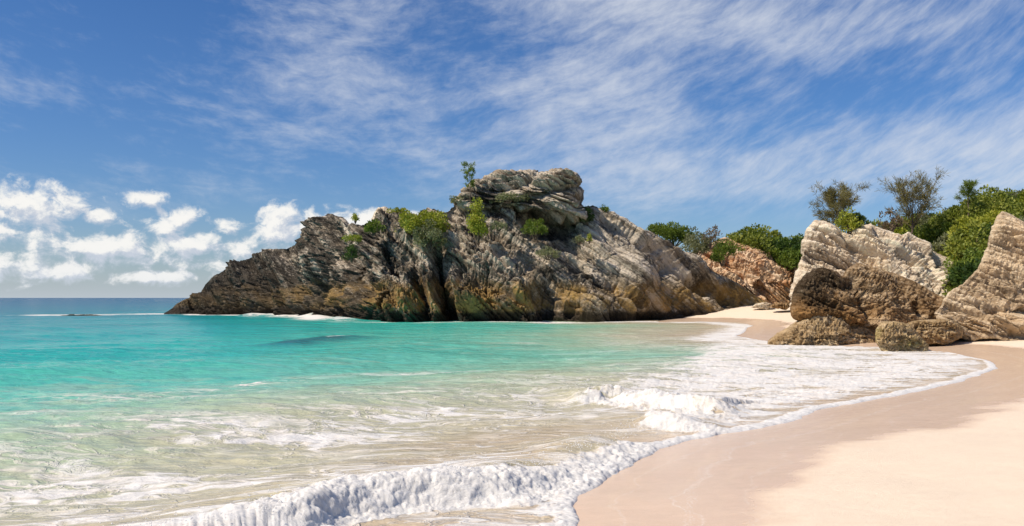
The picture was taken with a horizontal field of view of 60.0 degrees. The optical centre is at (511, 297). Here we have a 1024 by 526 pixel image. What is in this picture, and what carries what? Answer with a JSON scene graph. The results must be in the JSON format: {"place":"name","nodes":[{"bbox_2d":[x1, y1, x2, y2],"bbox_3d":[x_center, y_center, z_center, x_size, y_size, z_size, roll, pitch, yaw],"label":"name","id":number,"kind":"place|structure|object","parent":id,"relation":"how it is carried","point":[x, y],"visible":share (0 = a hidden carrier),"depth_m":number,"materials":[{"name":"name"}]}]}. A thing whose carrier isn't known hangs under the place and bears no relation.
{"place":"outdoors","nodes":[
{"label":"outdoors","id":0,"kind":"place"},
{"bbox_2d":[164,168,765,321],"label":"headland","id":1,"kind":"structure","parent":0,"point":[619,268],"depth_m":93.47,"materials":[{"name":"stone"}]},
{"bbox_2d":[341,243,361,262],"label":"shrub","id":2,"kind":"object","parent":1,"relation":"on","point":[351,248],"visible":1,"depth_m":92.38,"materials":[{"name":"green plant"}]},
{"bbox_2d":[341,234,362,243],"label":"shrub","id":3,"kind":"object","parent":1,"relation":"on","point":[352,237],"visible":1,"depth_m":93.65,"materials":[{"name":"green plant"}]},
{"bbox_2d":[350,213,359,223],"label":"shrub","id":4,"kind":"object","parent":1,"relation":"on","point":[354,217],"visible":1,"depth_m":99.90,"materials":[{"name":"green plant"}]},
{"bbox_2d":[363,219,386,235],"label":"shrub","id":5,"kind":"object","parent":1,"relation":"on","point":[373,227],"visible":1,"depth_m":93.34,"materials":[{"name":"green plant"}]},
{"bbox_2d":[371,206,389,219],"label":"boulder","id":6,"kind":"object","parent":1,"relation":"on","point":[384,208],"visible":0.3,"depth_m":98.58,"materials":[{"name":"stone"}]},
{"bbox_2d":[385,207,407,213],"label":"shrub","id":7,"kind":"object","parent":1,"relation":"on","point":[397,209],"visible":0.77,"depth_m":96.43,"materials":[{"name":"green plant"}]},
{"bbox_2d":[396,209,450,234],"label":"shrub","id":8,"kind":"object","parent":1,"relation":"on","point":[407,220],"visible":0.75,"depth_m":92.42,"materials":[{"name":"green plant"}]},
{"bbox_2d":[412,218,446,250],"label":"shrub","id":9,"kind":"object","parent":1,"relation":"on","point":[432,232],"visible":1,"depth_m":90.80,"materials":[{"name":"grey plant"}]},
{"bbox_2d":[449,195,463,204],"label":"shrub","id":10,"kind":"object","parent":1,"relation":"on","point":[453,198],"visible":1,"depth_m":93.83,"materials":[{"name":"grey plant"}]},
{"bbox_2d":[460,160,475,204],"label":"pine sapling","id":11,"kind":"object","parent":1,"relation":"on","point":[467,173],"visible":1,"depth_m":92.38,"materials":[{"name":"green plant"}]},
{"bbox_2d":[465,197,490,242],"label":"shrub","id":12,"kind":"object","parent":1,"relation":"on","point":[476,225],"visible":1,"depth_m":89.20,"materials":[{"name":"green plant"}]},
{"bbox_2d":[487,220,507,230],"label":"shrub","id":13,"kind":"object","parent":1,"relation":"on","point":[500,224],"visible":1,"depth_m":89.54,"materials":[{"name":"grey plant"}]},
{"bbox_2d":[489,191,529,203],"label":"shrub","id":14,"kind":"object","parent":1,"relation":"on","point":[508,195],"visible":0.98,"depth_m":91.99,"materials":[{"name":"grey plant"}]},
{"bbox_2d":[520,218,548,239],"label":"shrub","id":15,"kind":"object","parent":1,"relation":"on","point":[540,228],"visible":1,"depth_m":91.22,"materials":[{"name":"green plant"}]},
{"bbox_2d":[535,245,560,259],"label":"shrub","id":16,"kind":"object","parent":1,"relation":"on","point":[548,251],"visible":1,"depth_m":89.89,"materials":[{"name":"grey plant"}]},
{"bbox_2d":[572,235,585,244],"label":"shrub","id":17,"kind":"object","parent":1,"relation":"on","point":[580,239],"visible":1,"depth_m":90.88,"materials":[{"name":"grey plant"}]},
{"bbox_2d":[579,205,594,224],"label":"shrub","id":18,"kind":"object","parent":1,"relation":"on","point":[589,213],"visible":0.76,"depth_m":94.32,"materials":[{"name":"green plant"}]},
{"bbox_2d":[586,233,592,243],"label":"shrub","id":19,"kind":"object","parent":1,"relation":"on","point":[589,238],"visible":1,"depth_m":90.45,"materials":[{"name":"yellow plant"}]},
{"bbox_2d":[599,203,610,211],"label":"shrub","id":20,"kind":"object","parent":1,"relation":"on","point":[606,209],"visible":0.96,"depth_m":96.52,"materials":[{"name":"green plant"}]},
{"bbox_2d":[646,222,660,236],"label":"shrub","id":21,"kind":"object","parent":1,"relation":"on","point":[651,228],"visible":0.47,"depth_m":104.47,"materials":[{"name":"green plant"}]},
{"bbox_2d":[655,221,695,246],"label":"shrub","id":22,"kind":"object","parent":1,"relation":"on","point":[670,232],"visible":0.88,"depth_m":102.74,"materials":[{"name":"green plant"}]},
{"bbox_2d":[677,226,710,254],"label":"shrub","id":23,"kind":"object","parent":1,"relation":"on","point":[694,243],"visible":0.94,"depth_m":100.14,"materials":[{"name":"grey plant"}]},
{"bbox_2d":[700,224,725,248],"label":"shrub","id":24,"kind":"object","parent":1,"relation":"on","point":[713,234],"visible":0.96,"depth_m":99.71,"materials":[{"name":"grey plant"}]},
{"bbox_2d":[709,238,740,266],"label":"shrub","id":25,"kind":"object","parent":1,"relation":"on","point":[721,249],"visible":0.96,"depth_m":103.14,"materials":[{"name":"green plant"}]},
{"bbox_2d":[0,298,997,525],"bbox_3d":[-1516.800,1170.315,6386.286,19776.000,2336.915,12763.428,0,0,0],"label":"water","id":26,"kind":"structure","parent":0,"point":[117,411],"depth_m":19.29,"materials":[{"name":"teal liquid"}]},
{"bbox_2d":[60,314,101,315],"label":"reef rock","id":27,"kind":"object","parent":26,"relation":"in","point":[81,315],"visible":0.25,"depth_m":118.56,"materials":[{"name":"grey stone"}]},
{"bbox_2d":[100,380,678,525],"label":"spray","id":28,"kind":"object","parent":26,"relation":"on","point":[440,465],"visible":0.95,"depth_m":10.71,"materials":[{"name":"white liquid"}]},
{"bbox_2d":[0,0,1023,297],"label":"sky","id":29,"kind":"structure","parent":0,"point":[148,147],"materials":[{"name":"blue"}]},
{"bbox_2d":[573,305,1023,525],"bbox_3d":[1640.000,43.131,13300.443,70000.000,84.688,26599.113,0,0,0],"label":"beach","id":30,"kind":"structure","parent":0,"point":[949,455],"depth_m":11.57,"materials":[{"name":"beige sand"}]},
{"bbox_2d":[698,237,794,303],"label":"cliff","id":31,"kind":"structure","parent":30,"relation":"on","point":[756,273],"depth_m":110.19,"materials":[{"name":"orange stone"}]},
{"bbox_2d":[725,226,753,244],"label":"shrub","id":32,"kind":"object","parent":31,"relation":"on","point":[740,231],"visible":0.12,"depth_m":114.59,"materials":[{"name":"green plant"}]},
{"bbox_2d":[730,233,752,250],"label":"shrub","id":33,"kind":"object","parent":31,"relation":"on","point":[737,238],"visible":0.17,"depth_m":112.99,"materials":[{"name":"green plant"}]},
{"bbox_2d":[736,223,770,241],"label":"shrub","id":34,"kind":"object","parent":31,"relation":"on","point":[757,228],"visible":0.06,"depth_m":115.72,"materials":[{"name":"green plant"}]},
{"bbox_2d":[738,228,775,256],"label":"shrub","id":35,"kind":"object","parent":31,"relation":"on","point":[756,239],"visible":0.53,"depth_m":111.60,"materials":[{"name":"green plant"}]},
{"bbox_2d":[763,248,780,262],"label":"shrub","id":36,"kind":"object","parent":31,"relation":"on","point":[767,254],"visible":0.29,"depth_m":110.76,"materials":[{"name":"green plant"}]},
{"bbox_2d":[765,239,786,254],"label":"shrub","id":37,"kind":"object","parent":31,"relation":"on","point":[774,243],"visible":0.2,"depth_m":112.42,"materials":[{"name":"green plant"}]},
{"bbox_2d":[769,235,796,241],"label":"shrub","id":38,"kind":"object","parent":31,"relation":"on","point":[778,238],"visible":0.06,"depth_m":115.88,"materials":[{"name":"green plant"}]},
{"bbox_2d":[752,302,771,309],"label":"rock slab","id":39,"kind":"object","parent":30,"relation":"on","point":[764,305],"visible":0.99,"depth_m":95.51,"materials":[{"name":"stone"}]},
{"bbox_2d":[769,302,789,309],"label":"rock slab","id":40,"kind":"object","parent":30,"relation":"on","point":[782,306],"visible":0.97,"depth_m":92.44,"materials":[{"name":"brown stone"}]},
{"bbox_2d":[767,314,874,345],"bbox_3d":[15.942,1.830,46.101,6.044,2.158,5.002,0,0,0],"label":"rock","id":41,"kind":"object","parent":30,"relation":"on","point":[818,330],"visible":0.74,"depth_m":44.26,"materials":[{"name":"brown stone"}]},
{"bbox_2d":[790,263,943,342],"bbox_3d":[19.961,0.449,47.851,11.409,4.550,7.361,0,0,0],"label":"rock","id":42,"kind":"object","parent":30,"relation":"on","point":[872,298],"visible":0.69,"depth_m":45.13,"materials":[{"name":"brown stone"}]},
{"bbox_2d":[875,321,928,351],"bbox_3d":[17.421,1.851,39.820,2.772,1.632,2.137,0,0,0],"label":"boulder","id":43,"kind":"object","parent":30,"relation":"on","point":[894,336],"visible":0.89,"depth_m":39.06,"materials":[{"name":"brown stone"}]},
{"bbox_2d":[908,319,962,344],"bbox_3d":[20.452,1.618,42.872,2.466,1.257,4.332,0,0,27],"label":"rock","id":44,"kind":"object","parent":30,"relation":"on","point":[939,331],"visible":0.91,"depth_m":41.34,"materials":[{"name":"brown stone"}]},
{"bbox_2d":[789,220,952,305],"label":"rock","id":45,"kind":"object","parent":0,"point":[828,245],"depth_m":65.69,"materials":[{"name":"stone"}]},
{"bbox_2d":[809,179,870,224],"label":"casuarina tree","id":46,"kind":"object","parent":45,"relation":"on","point":[844,201],"visible":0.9,"depth_m":68.22,"materials":[{"name":"green plant"}]},
{"bbox_2d":[835,206,863,233],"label":"shrub","id":47,"kind":"object","parent":45,"relation":"on","point":[848,222],"visible":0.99,"depth_m":66.22,"materials":[{"name":"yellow plant"}]},
{"bbox_2d":[852,212,873,225],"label":"shrub","id":48,"kind":"object","parent":45,"relation":"on","point":[863,218],"visible":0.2,"depth_m":67.45,"materials":[{"name":"green plant"}]},
{"bbox_2d":[873,207,904,231],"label":"shrub","id":49,"kind":"object","parent":45,"relation":"on","point":[886,225],"visible":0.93,"depth_m":71.90,"materials":[{"name":"grey plant"}]},
{"bbox_2d":[875,166,950,232],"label":"casuarina tree","id":50,"kind":"object","parent":45,"relation":"on","point":[904,199],"visible":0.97,"depth_m":71.50,"materials":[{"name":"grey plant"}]},
{"bbox_2d":[934,211,1023,340],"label":"rock","id":51,"kind":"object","parent":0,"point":[985,300],"depth_m":42.96,"materials":[{"name":"beige stone"}]},
{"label":"hill","id":52,"kind":"structure","parent":0,"visible":0},
{"bbox_2d":[759,225,783,239],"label":"shrub","id":53,"kind":"object","parent":52,"relation":"on","point":[774,233],"visible":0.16,"depth_m":118.93,"materials":[{"name":"green plant"}]},
{"bbox_2d":[772,248,795,268],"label":"shrub","id":54,"kind":"object","parent":52,"relation":"on","point":[778,252],"visible":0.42,"depth_m":110.22,"materials":[{"name":"green plant"}]},
{"bbox_2d":[775,250,802,270],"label":"shrub","id":55,"kind":"object","parent":52,"relation":"on","point":[796,258],"visible":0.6,"depth_m":108.02,"materials":[{"name":"green plant"}]},
{"bbox_2d":[776,236,801,250],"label":"shrub","id":56,"kind":"object","parent":52,"relation":"on","point":[797,240],"visible":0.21,"depth_m":111.03,"materials":[{"name":"green plant"}]},
{"bbox_2d":[785,243,800,259],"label":"shrub","id":57,"kind":"object","parent":52,"relation":"on","point":[796,248],"visible":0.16,"depth_m":109.45,"materials":[{"name":"green plant"}]},
{"bbox_2d":[792,233,803,238],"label":"shrub","id":58,"kind":"object","parent":52,"relation":"on","point":[799,235],"visible":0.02,"depth_m":113.03,"materials":[{"name":"green plant"}]},
{"bbox_2d":[869,219,900,230],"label":"shrub","id":59,"kind":"object","parent":52,"relation":"on","point":[876,222],"visible":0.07,"depth_m":77.34,"materials":[{"name":"green plant"}]},
{"bbox_2d":[893,227,907,233],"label":"shrub","id":60,"kind":"object","parent":52,"relation":"on","point":[899,230],"visible":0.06,"depth_m":76.26,"materials":[{"name":"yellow plant"}]},
{"bbox_2d":[889,213,918,230],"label":"shrub","id":61,"kind":"object","parent":52,"relation":"on","point":[906,219],"visible":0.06,"depth_m":78.01,"materials":[{"name":"green plant"}]},
{"bbox_2d":[905,216,932,231],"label":"shrub","id":62,"kind":"object","parent":52,"relation":"on","point":[924,220],"visible":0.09,"depth_m":77.62,"materials":[{"name":"green plant"}]},
{"bbox_2d":[904,211,934,225],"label":"shrub","id":63,"kind":"object","parent":52,"relation":"on","point":[931,213],"visible":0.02,"depth_m":79.35,"materials":[{"name":"green plant"}]},
{"bbox_2d":[898,227,946,242],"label":"shrub","id":64,"kind":"object","parent":52,"relation":"on","point":[929,236],"visible":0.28,"depth_m":72.88,"materials":[{"name":"green plant"}]},
{"bbox_2d":[916,216,939,230],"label":"shrub","id":65,"kind":"object","parent":52,"relation":"on","point":[930,222],"visible":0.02,"depth_m":75.63,"materials":[{"name":"green plant"}]},
{"bbox_2d":[917,211,956,241],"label":"shrub","id":66,"kind":"object","parent":52,"relation":"on","point":[939,219],"visible":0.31,"depth_m":73.57,"materials":[{"name":"green plant"}]},
{"bbox_2d":[931,232,951,255],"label":"shrub","id":67,"kind":"object","parent":52,"relation":"on","point":[937,245],"visible":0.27,"depth_m":70.18,"materials":[{"name":"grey plant"}]},
{"bbox_2d":[939,269,957,296],"bbox_3d":[32.129,-0.807,64.255,3.628,2.910,3.809,0,0,-45],"label":"shrub","id":68,"kind":"object","parent":52,"relation":"on","point":[949,287],"visible":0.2,"depth_m":63.80,"materials":[{"name":"green plant"}]},
{"bbox_2d":[938,250,959,259],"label":"shrub","id":69,"kind":"object","parent":52,"relation":"on","point":[941,253],"visible":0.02,"depth_m":68.69,"materials":[{"name":"green plant"}]},
{"bbox_2d":[940,222,958,235],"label":"shrub","id":70,"kind":"object","parent":52,"relation":"on","point":[946,227],"visible":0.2,"depth_m":71.98,"materials":[{"name":"green plant"}]},
{"bbox_2d":[946,248,961,261],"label":"shrub","id":71,"kind":"object","parent":52,"relation":"on","point":[958,256],"visible":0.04,"depth_m":66.28,"materials":[{"name":"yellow plant"}]},
{"bbox_2d":[944,199,973,221],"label":"shrub","id":72,"kind":"object","parent":52,"relation":"on","point":[953,210],"visible":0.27,"depth_m":73.36,"materials":[{"name":"green plant"}]},
{"bbox_2d":[945,258,980,286],"bbox_3d":[31.956,-1.497,60.744,4.111,2.578,3.972,0,0,24],"label":"shrub","id":73,"kind":"object","parent":52,"relation":"on","point":[959,275],"visible":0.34,"depth_m":60.72,"materials":[{"name":"green plant"}]},
{"bbox_2d":[942,246,984,270],"bbox_3d":[32.757,-2.557,63.002,4.007,2.120,3.762,0,0,5],"label":"shrub","id":74,"kind":"object","parent":52,"relation":"on","point":[978,253],"visible":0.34,"depth_m":62.88,"materials":[{"name":"green plant"}]},
{"bbox_2d":[940,219,990,258],"bbox_3d":[33.591,-4.170,64.587,4.165,3.182,3.967,0,0,-5],"label":"shrub","id":75,"kind":"object","parent":52,"relation":"on","point":[959,243],"visible":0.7,"depth_m":64.37,"materials":[{"name":"green plant"}]},
{"bbox_2d":[947,215,984,237],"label":"shrub","id":76,"kind":"object","parent":52,"relation":"on","point":[963,222],"visible":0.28,"depth_m":67.94,"materials":[{"name":"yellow plant"}]},
{"bbox_2d":[953,178,980,214],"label":"casuarina tree","id":77,"kind":"object","parent":52,"relation":"on","point":[969,185],"visible":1,"depth_m":69.85,"materials":[{"name":"green plant"}]},
{"bbox_2d":[952,200,993,225],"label":"shrub","id":78,"kind":"object","parent":52,"relation":"on","point":[972,209],"visible":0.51,"depth_m":70.10,"materials":[{"name":"green plant"}]},
{"bbox_2d":[969,222,993,239],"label":"shrub","id":79,"kind":"object","parent":52,"relation":"on","point":[989,225],"visible":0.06,"depth_m":66.25,"materials":[{"name":"green plant"}]},
{"bbox_2d":[972,193,991,210],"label":"shrub","id":80,"kind":"object","parent":52,"relation":"on","point":[983,199],"visible":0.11,"depth_m":72.85,"materials":[{"name":"green plant"}]},
{"bbox_2d":[974,208,999,224],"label":"shrub","id":81,"kind":"object","parent":52,"relation":"on","point":[989,217],"visible":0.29,"depth_m":67.79,"materials":[{"name":"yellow plant"}]},
{"bbox_2d":[971,184,1014,204],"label":"shrub","id":82,"kind":"object","parent":52,"relation":"on","point":[997,190],"visible":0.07,"depth_m":74.20,"materials":[{"name":"green plant"}]},
{"bbox_2d":[976,189,1017,214],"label":"shrub","id":83,"kind":"object","parent":52,"relation":"on","point":[995,201],"visible":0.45,"depth_m":70.61,"materials":[{"name":"green plant"}]},
{"bbox_2d":[991,187,1014,196],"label":"shrub","id":84,"kind":"object","parent":52,"relation":"on","point":[1008,191],"visible":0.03,"depth_m":75.75,"materials":[{"name":"green plant"}]},
{"bbox_2d":[999,199,1023,217],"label":"shrub","id":85,"kind":"object","parent":52,"relation":"on","point":[1017,207],"visible":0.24,"depth_m":67.76,"materials":[{"name":"green plant"}]},
{"bbox_2d":[1002,194,1020,205],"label":"shrub","id":86,"kind":"object","parent":52,"relation":"on","point":[1008,196],"visible":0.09,"depth_m":72.12,"materials":[{"name":"green plant"}]},
{"bbox_2d":[1006,189,1023,197],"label":"shrub","id":87,"kind":"object","parent":52,"relation":"on","point":[1015,193],"visible":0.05,"depth_m":73.88,"materials":[{"name":"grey plant"}]},
{"bbox_2d":[1017,190,1023,202],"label":"shrub","id":88,"kind":"object","parent":52,"relation":"on","point":[1021,194],"visible":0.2,"depth_m":71.37,"materials":[{"name":"green plant"}]}
]}

